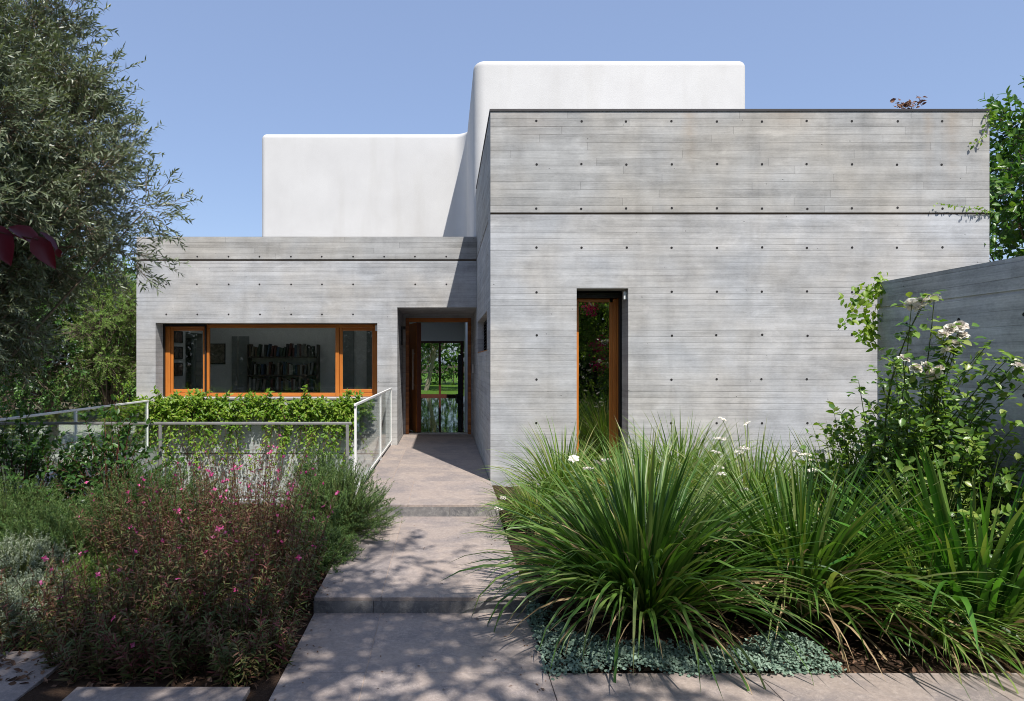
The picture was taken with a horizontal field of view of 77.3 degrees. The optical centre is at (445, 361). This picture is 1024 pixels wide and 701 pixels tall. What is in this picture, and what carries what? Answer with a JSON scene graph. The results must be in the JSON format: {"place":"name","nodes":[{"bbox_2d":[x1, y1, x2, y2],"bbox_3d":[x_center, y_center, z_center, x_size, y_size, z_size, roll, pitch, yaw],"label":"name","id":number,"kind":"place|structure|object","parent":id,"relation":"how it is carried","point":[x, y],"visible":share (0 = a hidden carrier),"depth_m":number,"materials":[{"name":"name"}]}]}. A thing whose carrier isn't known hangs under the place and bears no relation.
{"place":"outdoors","nodes":[
{"label":"outdoors","id":0,"kind":"place"},
{"bbox_2d":[0,425,135,460],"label":"side paving","id":1,"kind":"structure","parent":0,"point":[68,437],"depth_m":16.71,"materials":[{"name":"concrete"}]},
{"bbox_2d":[0,160,114,428],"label":"garden tree","id":2,"kind":"object","parent":1,"relation":"on","point":[3,378],"visible":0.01,"depth_m":18.03,"materials":[{"name":"green plant"}]},
{"bbox_2d":[0,232,135,452],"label":"garden tree","id":3,"kind":"object","parent":1,"relation":"on","point":[53,402],"visible":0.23,"depth_m":12.78,"materials":[{"name":"green plant"}]},
{"bbox_2d":[40,246,135,447],"bbox_3d":[-7.249,-0.374,13.426,2.935,4.560,2.786,0,0,27],"label":"feathery tree","id":4,"kind":"object","parent":1,"relation":"on","point":[125,364],"visible":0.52,"depth_m":12.98,"materials":[{"name":"green plant"}]},
{"bbox_2d":[4,447,388,494],"bbox_3d":[-3.295,2.360,9.945,4.410,1.480,4.650,0,0,0],"label":"light well","id":5,"kind":"object","parent":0,"point":[152,455],"depth_m":11.52,"materials":[{"name":"concrete"}]},
{"bbox_2d":[55,437,155,493],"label":"leafy shrub","id":6,"kind":"object","parent":5,"relation":"on","point":[134,441],"visible":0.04,"depth_m":8.61,"materials":[{"name":"green plant"}]},
{"bbox_2d":[14,373,457,395],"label":"lawn","id":7,"kind":"structure","parent":0,"point":[447,388],"depth_m":40.04,"materials":[{"name":"plant"}]},
{"bbox_2d":[421,343,459,384],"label":"hedge","id":8,"kind":"object","parent":7,"relation":"on","point":[453,361],"visible":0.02,"depth_m":44.70,"materials":[{"name":"green plant"}]},
{"bbox_2d":[421,343,459,389],"bbox_3d":[-0.430,-2.765,36.045,9.103,8.996,6.740,0,0,0],"label":"lawn tree","id":9,"kind":"object","parent":7,"relation":"on","point":[429,348],"depth_m":35.93,"materials":[{"name":"green plant"}]},
{"bbox_2d":[283,613,546,672],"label":"path","id":10,"kind":"structure","parent":0,"point":[440,642],"depth_m":4.17,"materials":[{"name":"concrete"}]},
{"bbox_2d":[314,517,527,600],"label":"path","id":11,"kind":"structure","parent":0,"point":[417,571],"depth_m":5.42,"materials":[{"name":"concrete"}]},
{"bbox_2d":[398,434,475,444],"bbox_3d":[-0.159,1.620,13.159,1.518,0.040,1.774,0,0,0],"label":"landing","id":12,"kind":"object","parent":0,"point":[437,439],"visible":0.92,"depth_m":13.09,"materials":[{"name":"concrete"}]},
{"bbox_2d":[456,355,463,398],"bbox_3d":[0.635,0.648,27.580,0.330,1.897,0.320,0,0,0],"label":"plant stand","id":13,"kind":"object","parent":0,"point":[459,395],"visible":1,"depth_m":27.50,"materials":[{"name":"black"}]},
{"bbox_2d":[5,365,1004,687],"bbox_3d":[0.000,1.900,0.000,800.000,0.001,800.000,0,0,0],"label":"ground","id":14,"kind":"structure","parent":0,"point":[79,419],"depth_m":22.08,"materials":[{"name":"plant"}]},
{"bbox_2d":[0,225,61,268],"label":"red leaved shrub","id":15,"kind":"object","parent":14,"relation":"on","point":[42,249],"visible":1,"depth_m":1.80,"materials":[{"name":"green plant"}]},
{"bbox_2d":[0,384,66,478],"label":"leafy shrub","id":16,"kind":"object","parent":14,"relation":"on","point":[7,429],"visible":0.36,"depth_m":10.25,"materials":[{"name":"green plant"}]},
{"bbox_2d":[0,651,72,700],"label":"paving slab","id":17,"kind":"structure","parent":14,"relation":"on","point":[17,691],"depth_m":3.79,"materials":[{"name":"grey stone"}]},
{"bbox_2d":[14,256,135,418],"bbox_3d":[-12.711,-0.817,21.509,12.945,5.651,1.780,0,0,0],"label":"hedge","id":18,"kind":"object","parent":14,"relation":"on","point":[93,412],"depth_m":21.28,"materials":[{"name":"green plant"}]},
{"bbox_2d":[66,272,135,417],"bbox_3d":[-8.667,-0.882,19.581,5.346,5.605,4.599,0,0,0],"label":"garden tree","id":19,"kind":"object","parent":14,"relation":"on","point":[132,345],"visible":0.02,"depth_m":18.49,"materials":[{"name":"green plant"}]},
{"bbox_2d":[98,372,158,464],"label":"leafy shrub","id":20,"kind":"object","parent":14,"relation":"on","point":[125,416],"visible":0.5,"depth_m":11.93,"materials":[{"name":"green plant"}]},
{"bbox_2d":[4,446,291,504],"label":"light well kerb","id":21,"kind":"structure","parent":14,"relation":"on","point":[157,500],"depth_m":7.95,"materials":[{"name":"concrete"}]},
{"bbox_2d":[0,400,148,487],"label":"glass railing","id":22,"kind":"object","parent":21,"relation":"on","point":[95,407],"visible":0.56,"depth_m":9.62,"materials":[{"name":"white paint"}]},
{"bbox_2d":[0,422,351,497],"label":"glass railing","id":23,"kind":"object","parent":21,"relation":"on","point":[160,424],"visible":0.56,"depth_m":7.54,"materials":[{"name":"white"}]},
{"bbox_2d":[62,687,249,700],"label":"paving slab","id":24,"kind":"structure","parent":14,"relation":"on","point":[159,694],"depth_m":3.54,"materials":[{"name":"grey stone"}]},
{"bbox_2d":[0,525,325,689],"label":"leaf litter","id":25,"kind":"object","parent":14,"relation":"on","point":[90,684],"visible":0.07,"depth_m":3.79,"materials":[{"name":"plant"}]},
{"bbox_2d":[1,503,344,700],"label":"garden bed","id":26,"kind":"object","parent":14,"relation":"on","point":[43,691],"visible":0.06,"depth_m":3.75,"materials":[{"name":"soil"}]},
{"bbox_2d":[0,591,47,642],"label":"lavender mound","id":27,"kind":"object","parent":26,"relation":"on","point":[15,611],"visible":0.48,"depth_m":4.35,"materials":[{"name":"plant"}]},
{"bbox_2d":[0,529,81,590],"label":"lavender mound","id":28,"kind":"object","parent":26,"relation":"on","point":[18,561],"visible":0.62,"depth_m":5.19,"materials":[{"name":"plant"}]},
{"bbox_2d":[0,564,83,627],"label":"lavender mound","id":29,"kind":"object","parent":26,"relation":"on","point":[17,589],"visible":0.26,"depth_m":4.69,"materials":[{"name":"plant"}]},
{"bbox_2d":[0,468,96,547],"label":"rosemary bush","id":30,"kind":"object","parent":26,"relation":"on","point":[39,494],"visible":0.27,"depth_m":6.16,"materials":[{"name":"plant"}]},
{"bbox_2d":[0,548,102,657],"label":"gaura","id":31,"kind":"object","parent":26,"relation":"on","point":[23,635],"visible":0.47,"depth_m":4.25,"materials":[{"name":"green plant"}]},
{"bbox_2d":[0,403,122,517],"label":"leafy shrub","id":32,"kind":"object","parent":26,"relation":"on","point":[32,458],"visible":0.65,"depth_m":6.85,"materials":[{"name":"green plant"}]},
{"bbox_2d":[0,487,139,571],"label":"rosemary bush","id":33,"kind":"object","parent":26,"relation":"on","point":[47,520],"visible":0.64,"depth_m":5.65,"materials":[{"name":"plant"}]},
{"bbox_2d":[43,574,131,622],"bbox_3d":[-2.608,1.740,4.704,0.703,0.359,0.581,0,0,0],"label":"green mound","id":34,"kind":"object","parent":26,"relation":"on","point":[93,590],"visible":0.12,"depth_m":4.63,"materials":[{"name":"plant"}]},
{"bbox_2d":[2,511,176,652],"bbox_3d":[-2.282,1.498,4.417,1.021,0.830,1.127,0,0,0],"label":"gaura","id":35,"kind":"object","parent":26,"relation":"on","point":[81,596],"visible":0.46,"depth_m":4.11,"materials":[{"name":"green plant"}]},
{"bbox_2d":[40,550,149,605],"bbox_3d":[-2.732,1.703,4.995,0.821,0.479,0.742,0,0,-30],"label":"green mound","id":36,"kind":"object","parent":26,"relation":"on","point":[90,564],"visible":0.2,"depth_m":4.96,"materials":[{"name":"plant"}]},
{"bbox_2d":[20,564,177,686],"bbox_3d":[-2.171,1.615,3.978,0.850,0.631,0.866,0,0,0],"label":"gaura","id":37,"kind":"object","parent":26,"relation":"on","point":[96,656],"visible":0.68,"depth_m":3.84,"materials":[{"name":"green plant"}]},
{"bbox_2d":[0,0,202,394],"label":"olive tree","id":38,"kind":"object","parent":26,"relation":"on","point":[42,174],"visible":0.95,"depth_m":6.83,"materials":[{"name":"green plant"}]},
{"bbox_2d":[22,394,186,523],"bbox_3d":[-3.827,1.227,7.121,1.900,1.719,1.318,0,0,0],"label":"leafy shrub","id":39,"kind":"object","parent":26,"relation":"on","point":[116,457],"visible":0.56,"depth_m":7.04,"materials":[{"name":"green plant"}]},
{"bbox_2d":[55,456,203,574],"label":"gaura","id":40,"kind":"object","parent":26,"relation":"on","point":[113,540],"visible":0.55,"depth_m":5.38,"materials":[{"name":"green plant"}]},
{"bbox_2d":[68,452,239,537],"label":"rosemary bush","id":41,"kind":"object","parent":26,"relation":"on","point":[163,482],"visible":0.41,"depth_m":6.42,"materials":[{"name":"plant"}]},
{"bbox_2d":[84,562,237,686],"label":"gaura","id":42,"kind":"object","parent":26,"relation":"on","point":[169,649],"visible":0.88,"depth_m":3.78,"materials":[{"name":"green plant"}]},
{"bbox_2d":[74,489,268,645],"bbox_3d":[-1.844,1.424,4.383,1.041,0.974,1.181,0,0,17],"label":"gaura","id":43,"kind":"object","parent":26,"relation":"on","point":[143,585],"visible":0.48,"depth_m":4.30,"materials":[{"name":"green plant"}]},
{"bbox_2d":[120,448,273,589],"bbox_3d":[-1.999,1.311,5.182,1.170,1.112,1.078,0,0,-25],"label":"gaura","id":44,"kind":"object","parent":26,"relation":"on","point":[162,528],"visible":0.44,"depth_m":5.15,"materials":[{"name":"green plant"}]},
{"bbox_2d":[152,506,308,658],"bbox_3d":[-1.418,1.464,4.234,1.008,0.887,0.880,0,0,-13],"label":"gaura","id":45,"kind":"object","parent":26,"relation":"on","point":[254,598],"visible":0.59,"depth_m":4.14,"materials":[{"name":"green plant"}]},
{"bbox_2d":[166,422,315,554],"bbox_3d":[-1.908,1.183,6.019,1.425,1.182,1.158,0,0,0],"label":"gaura","id":46,"kind":"object","parent":26,"relation":"on","point":[248,494],"visible":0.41,"depth_m":5.95,"materials":[{"name":"green plant"}]},
{"bbox_2d":[170,439,323,595],"bbox_3d":[-1.682,1.271,5.281,1.170,1.234,1.165,0,0,-33],"label":"gaura","id":47,"kind":"object","parent":26,"relation":"on","point":[287,493],"visible":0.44,"depth_m":5.21,"materials":[{"name":"green plant"}]},
{"bbox_2d":[202,586,310,686],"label":"gaura","id":48,"kind":"object","parent":26,"relation":"on","point":[250,654],"visible":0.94,"depth_m":3.78,"materials":[{"name":"green plant"}]},
{"bbox_2d":[187,484,344,621],"bbox_3d":[-1.326,1.405,4.852,1.121,0.978,1.116,0,0,-11],"label":"gaura","id":49,"kind":"object","parent":26,"relation":"on","point":[298,589],"visible":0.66,"depth_m":4.68,"materials":[{"name":"green plant"}]},
{"bbox_2d":[272,439,359,511],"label":"rosemary bush","id":50,"kind":"object","parent":26,"relation":"on","point":[308,464],"visible":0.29,"depth_m":7.07,"materials":[{"name":"plant"}]},
{"bbox_2d":[285,512,364,581],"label":"rosemary bush","id":51,"kind":"object","parent":26,"relation":"on","point":[334,542],"visible":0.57,"depth_m":5.52,"materials":[{"name":"plant"}]},
{"bbox_2d":[277,453,404,541],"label":"rosemary bush","id":52,"kind":"object","parent":26,"relation":"on","point":[350,500],"visible":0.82,"depth_m":6.30,"materials":[{"name":"plant"}]},
{"bbox_2d":[358,445,413,700],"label":"path base","id":53,"kind":"object","parent":14,"relation":"on","point":[381,596],"visible":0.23,"depth_m":4.67,"materials":[{"name":"concrete"}]},
{"bbox_2d":[359,481,497,506],"bbox_3d":[-0.226,1.615,7.821,1.665,0.030,1.385,0,0,0],"label":"landing","id":54,"kind":"object","parent":53,"relation":"on","point":[447,493],"visible":0.69,"depth_m":7.72,"materials":[{"name":"concrete"}]},
{"bbox_2d":[369,445,489,480],"bbox_3d":[-0.229,1.620,10.393,1.658,0.040,3.741,0,0,0],"label":"landing","id":55,"kind":"object","parent":53,"relation":"on","point":[441,462],"visible":0.85,"depth_m":9.90,"materials":[{"name":"concrete"}]},
{"bbox_2d":[354,388,391,492],"bbox_3d":[-1.058,1.070,9.900,0.030,1.140,4.640,0,0,0],"label":"glass railing","id":56,"kind":"object","parent":55,"relation":"on","point":[355,429],"visible":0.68,"depth_m":9.41,"materials":[{"name":"white paint"}]},
{"bbox_2d":[314,507,527,612],"bbox_3d":[-0.210,1.752,5.920,1.640,0.242,2.460,0,0,0],"label":"riser","id":57,"kind":"object","parent":14,"relation":"on","point":[397,606],"visible":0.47,"depth_m":4.69,"materials":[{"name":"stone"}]},
{"bbox_2d":[136,61,990,494],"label":"house","id":58,"kind":"structure","parent":14,"relation":"on","point":[560,247],"depth_m":8.52,"materials":[{"name":"concrete"}]},
{"bbox_2d":[174,363,182,375],"bbox_3d":[-5.625,0.160,13.410,0.016,0.280,0.420,0,0,0],"label":"picture","id":59,"kind":"object","parent":58,"relation":"attached to","point":[178,369],"visible":0.91,"depth_m":13.41,"materials":[{"name":"black plastic"}]},
{"bbox_2d":[174,346,182,358],"bbox_3d":[-5.625,-0.190,13.410,0.016,0.260,0.420,0,0,0],"label":"picture","id":60,"kind":"object","parent":58,"relation":"attached to","point":[178,352],"visible":0.91,"depth_m":13.41,"materials":[{"name":"black plastic"}]},
{"bbox_2d":[174,331,182,342],"bbox_3d":[-5.625,-0.525,13.410,0.016,0.250,0.420,0,0,0],"label":"picture","id":61,"kind":"object","parent":58,"relation":"attached to","point":[178,336],"visible":0.87,"depth_m":13.41,"materials":[{"name":"black plastic"}]},
{"bbox_2d":[185,333,195,388],"bbox_3d":[-5.827,0.475,14.300,0.060,2.244,0.994,0,0,0],"label":"study door","id":62,"kind":"structure","parent":58,"relation":"in","point":[190,339],"depth_m":14.57,"materials":[{"name":"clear glass"}]},
{"bbox_2d":[210,344,225,363],"bbox_3d":[-5.380,-0.190,14.988,0.400,0.480,0.016,0,0,0],"label":"picture","id":63,"kind":"object","parent":58,"relation":"attached to","point":[217,353],"visible":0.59,"depth_m":14.99,"materials":[{"name":"black plastic"}]},
{"bbox_2d":[232,336,248,392],"bbox_3d":[-4.820,0.500,14.974,0.400,2.200,0.048,0,0,0],"label":"study door","id":64,"kind":"structure","parent":58,"relation":"in","point":[243,340],"depth_m":14.95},
{"bbox_2d":[123,384,376,484],"bbox_3d":[-3.670,1.401,11.973,4.807,1.945,0.774,0,0,0],"label":"hedge","id":65,"kind":"object","parent":58,"relation":"hanging from","point":[178,408],"depth_m":12.02,"materials":[{"name":"green plant"}]},
{"bbox_2d":[154,324,377,399],"bbox_3d":[-3.449,-0.026,12.479,4.298,1.513,0.478,0,0,0],"label":"window","id":66,"kind":"structure","parent":58,"relation":"in","point":[168,329],"depth_m":12.64,"materials":[{"name":"wood"}]},
{"bbox_2d":[247,344,319,392],"bbox_3d":[-3.770,0.160,14.859,1.640,1.120,0.278,0,0,0],"label":"bookshelf","id":67,"kind":"object","parent":58,"relation":"attached to","point":[317,374],"visible":0.86,"depth_m":14.72,"materials":[{"name":"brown wood"}]},
{"bbox_2d":[249,361,255,374],"bbox_3d":[-4.488,0.145,14.829,0.105,0.308,0.198,0,0,0],"label":"book","id":68,"kind":"object","parent":67,"relation":"on","point":[251,372],"visible":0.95,"depth_m":14.73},
{"bbox_2d":[257,344,262,356],"bbox_3d":[-4.319,-0.266,14.819,0.092,0.290,0.177,0,0,0],"label":"book","id":69,"kind":"object","parent":67,"relation":"on","point":[260,346],"visible":1,"depth_m":14.74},
{"bbox_2d":[261,364,265,374],"bbox_3d":[-4.237,0.176,14.829,0.056,0.246,0.197,0,0,0],"label":"book","id":70,"kind":"object","parent":67,"relation":"on","point":[263,369],"visible":1,"depth_m":14.73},
{"bbox_2d":[262,379,267,389],"bbox_3d":[-4.202,0.531,14.819,0.096,0.257,0.178,0,0,0],"label":"book","id":71,"kind":"object","parent":67,"relation":"on","point":[264,385],"visible":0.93,"depth_m":14.73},
{"bbox_2d":[264,345,267,356],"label":"book","id":72,"kind":"object","parent":67,"relation":"on","point":[265,350],"visible":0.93,"depth_m":14.73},
{"bbox_2d":[267,344,271,356],"bbox_3d":[-4.097,-0.270,14.816,0.080,0.298,0.172,0,0,0],"label":"book","id":73,"kind":"object","parent":67,"relation":"on","point":[269,350],"visible":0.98,"depth_m":14.76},
{"bbox_2d":[270,379,274,389],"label":"book","id":74,"kind":"object","parent":67,"relation":"on","point":[272,384],"visible":1,"depth_m":14.73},
{"bbox_2d":[276,377,278,389],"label":"book","id":75,"kind":"object","parent":67,"relation":"on","point":[277,383],"visible":0.86,"depth_m":14.73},
{"bbox_2d":[277,362,281,374],"bbox_3d":[-3.865,0.158,14.834,0.049,0.282,0.207,0,0,0],"label":"book","id":76,"kind":"object","parent":67,"relation":"on","point":[279,364],"visible":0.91,"depth_m":14.73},
{"bbox_2d":[283,362,286,374],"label":"book","id":77,"kind":"object","parent":67,"relation":"on","point":[284,368],"visible":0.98,"depth_m":14.73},
{"bbox_2d":[288,343,293,356],"bbox_3d":[-3.594,-0.277,14.807,0.100,0.311,0.155,0,0,0],"label":"book","id":78,"kind":"object","parent":67,"relation":"on","point":[290,349],"visible":0.98,"depth_m":14.73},
{"bbox_2d":[310,363,314,374],"bbox_3d":[-3.093,0.158,14.833,0.088,0.282,0.206,0,0,0],"label":"book","id":79,"kind":"object","parent":67,"relation":"on","point":[312,368],"visible":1,"depth_m":14.73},
{"bbox_2d":[311,378,314,389],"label":"book","id":80,"kind":"object","parent":67,"relation":"on","point":[312,384],"visible":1,"depth_m":14.74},
{"bbox_2d":[409,322,420,432],"bbox_3d":[-0.772,0.349,14.606,0.170,2.445,1.012,0,0,-18],"label":"front door","id":81,"kind":"structure","parent":58,"relation":"in","point":[414,328],"depth_m":14.23,"materials":[{"name":"brown wood"}]},
{"bbox_2d":[478,320,486,352],"bbox_3d":[0.691,-0.449,10.600,0.150,0.576,2.694,0,0,0],"label":"window","id":82,"kind":"structure","parent":58,"relation":"in","point":[485,323],"depth_m":11.88,"materials":[{"name":"glass"}]},
{"bbox_2d":[577,291,626,482],"bbox_3d":[2.106,0.362,8.775,0.688,2.715,0.390,0,0,0],"label":"window","id":83,"kind":"structure","parent":58,"relation":"in","point":[599,320],"depth_m":8.93,"materials":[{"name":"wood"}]},
{"bbox_2d":[890,96,926,108],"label":"roof plant","id":84,"kind":"object","parent":58,"relation":"on","point":[905,104],"visible":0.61,"depth_m":9.19,"materials":[{"name":"brown plant"}]},
{"bbox_2d":[933,203,997,215],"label":"joint creeper","id":85,"kind":"object","parent":58,"relation":"attached to","point":[984,210],"visible":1,"depth_m":8.46,"materials":[{"name":"green plant"}]},
{"bbox_2d":[969,106,995,149],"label":"roof creeper","id":86,"kind":"object","parent":58,"relation":"attached to","point":[989,118],"visible":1,"depth_m":8.48,"materials":[{"name":"green plant"}]},
{"bbox_2d":[985,167,1005,259],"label":"edge creeper","id":87,"kind":"object","parent":58,"relation":"attached to","point":[996,216],"visible":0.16,"depth_m":8.57,"materials":[{"name":"green plant"}]},
{"bbox_2d":[492,485,1023,673],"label":"garden bed","id":88,"kind":"object","parent":14,"relation":"on","point":[857,667],"visible":0.11,"depth_m":4.27,"materials":[{"name":"soil"}]},
{"bbox_2d":[472,463,594,540],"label":"iris clump","id":89,"kind":"object","parent":88,"relation":"on","point":[530,497],"visible":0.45,"depth_m":6.45,"materials":[{"name":"green plant"}]},
{"bbox_2d":[535,593,551,611],"bbox_3d":[0.731,1.806,4.715,0.131,0.188,0.068,0,0,-15],"label":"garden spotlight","id":90,"kind":"object","parent":88,"relation":"on","point":[544,599],"visible":0.63,"depth_m":4.69,"materials":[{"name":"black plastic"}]},
{"bbox_2d":[482,416,647,512],"bbox_3d":[1.348,1.202,7.225,2.011,1.240,1.889,0,0,39],"label":"iris clump","id":91,"kind":"object","parent":88,"relation":"on","point":[554,466],"visible":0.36,"depth_m":7.13,"materials":[{"name":"plant"}]},
{"bbox_2d":[524,414,762,527],"bbox_3d":[1.907,1.262,6.209,2.458,1.576,2.460,0,0,0],"label":"iris clump","id":92,"kind":"object","parent":88,"relation":"on","point":[576,458],"visible":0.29,"depth_m":6.19,"materials":[{"name":"green plant"}]},
{"bbox_2d":[443,424,857,700],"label":"iris clump","id":93,"kind":"object","parent":88,"relation":"on","point":[638,570],"visible":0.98,"depth_m":4.21,"materials":[{"name":"plant"}]},
{"bbox_2d":[617,484,730,570],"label":"iris clump","id":94,"kind":"object","parent":88,"relation":"on","point":[686,509],"visible":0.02,"depth_m":5.19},
{"bbox_2d":[596,409,772,495],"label":"iris clump","id":95,"kind":"object","parent":88,"relation":"on","point":[682,440],"visible":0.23,"depth_m":7.28,"materials":[{"name":"plant"}]},
{"bbox_2d":[524,594,846,680],"bbox_3d":[1.469,1.819,4.298,1.806,0.159,1.211,0,0,0],"label":"ground cover","id":96,"kind":"object","parent":88,"relation":"on","point":[648,653],"visible":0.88,"depth_m":3.93,"materials":[{"name":"green plant"}]},
{"bbox_2d":[650,417,871,519],"bbox_3d":[2.928,1.240,6.127,2.359,1.482,2.408,0,0,-22],"label":"iris clump","id":97,"kind":"object","parent":88,"relation":"on","point":[758,464],"visible":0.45,"depth_m":6.00,"materials":[{"name":"green plant"}]},
{"bbox_2d":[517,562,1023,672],"bbox_3d":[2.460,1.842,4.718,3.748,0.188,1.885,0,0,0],"label":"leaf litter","id":98,"kind":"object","parent":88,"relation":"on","point":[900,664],"visible":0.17,"depth_m":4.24,"materials":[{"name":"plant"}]},
{"bbox_2d":[736,423,873,498],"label":"iris clump","id":99,"kind":"object","parent":88,"relation":"on","point":[809,454],"visible":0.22,"depth_m":6.03,"materials":[{"name":"green plant"}]},
{"bbox_2d":[707,437,956,618],"bbox_3d":[3.168,1.403,5.174,2.252,1.552,2.100,0,0,0],"label":"iris clump","id":100,"kind":"object","parent":88,"relation":"on","point":[835,467],"visible":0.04,"depth_m":5.02,"materials":[{"name":"plant"}]},
{"bbox_2d":[648,432,1023,699],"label":"iris clump","id":101,"kind":"object","parent":88,"relation":"on","point":[855,595],"visible":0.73,"depth_m":4.17,"materials":[{"name":"plant"}]},
{"bbox_2d":[778,438,1023,658],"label":"agapanthus clump","id":102,"kind":"object","parent":88,"relation":"on","point":[1015,543],"visible":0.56,"depth_m":3.99,"materials":[{"name":"plant"}]},
{"bbox_2d":[792,290,1023,648],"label":"rose bush","id":103,"kind":"object","parent":88,"relation":"on","point":[929,431],"visible":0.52,"depth_m":4.63,"materials":[{"name":"green plant"}]},
{"bbox_2d":[810,489,1023,693],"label":"iris clump","id":104,"kind":"object","parent":88,"relation":"on","point":[943,640],"visible":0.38,"depth_m":3.94,"materials":[{"name":"plant"}]},
{"bbox_2d":[877,256,1023,537],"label":"garden wall","id":105,"kind":"structure","parent":14,"relation":"on","point":[987,298],"depth_m":5.15,"materials":[{"name":"concrete"}]},
{"bbox_2d":[837,271,887,351],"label":"wall creeper","id":106,"kind":"object","parent":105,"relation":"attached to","point":[858,302],"depth_m":6.21,"materials":[{"name":"green plant"}]},
{"bbox_2d":[978,75,1023,261],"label":"broadleaf tree","id":107,"kind":"object","parent":14,"relation":"on","point":[1010,210],"visible":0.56,"depth_m":10.07,"materials":[{"name":"green plant"}]},
{"bbox_2d":[0,0,1023,364],"label":"sky","id":108,"kind":"structure","parent":0,"point":[222,76],"materials":[{"name":"blue"}]},
{"bbox_2d":[269,673,1023,700],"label":"path","id":109,"kind":"structure","parent":0,"point":[626,687],"depth_m":3.62,"materials":[{"name":"concrete"}]},
{"bbox_2d":[274,524,545,699],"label":"stray leaves","id":110,"kind":"object","parent":109,"relation":"on","point":[419,665],"visible":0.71,"depth_m":4.03,"materials":[{"name":"brown plant"}]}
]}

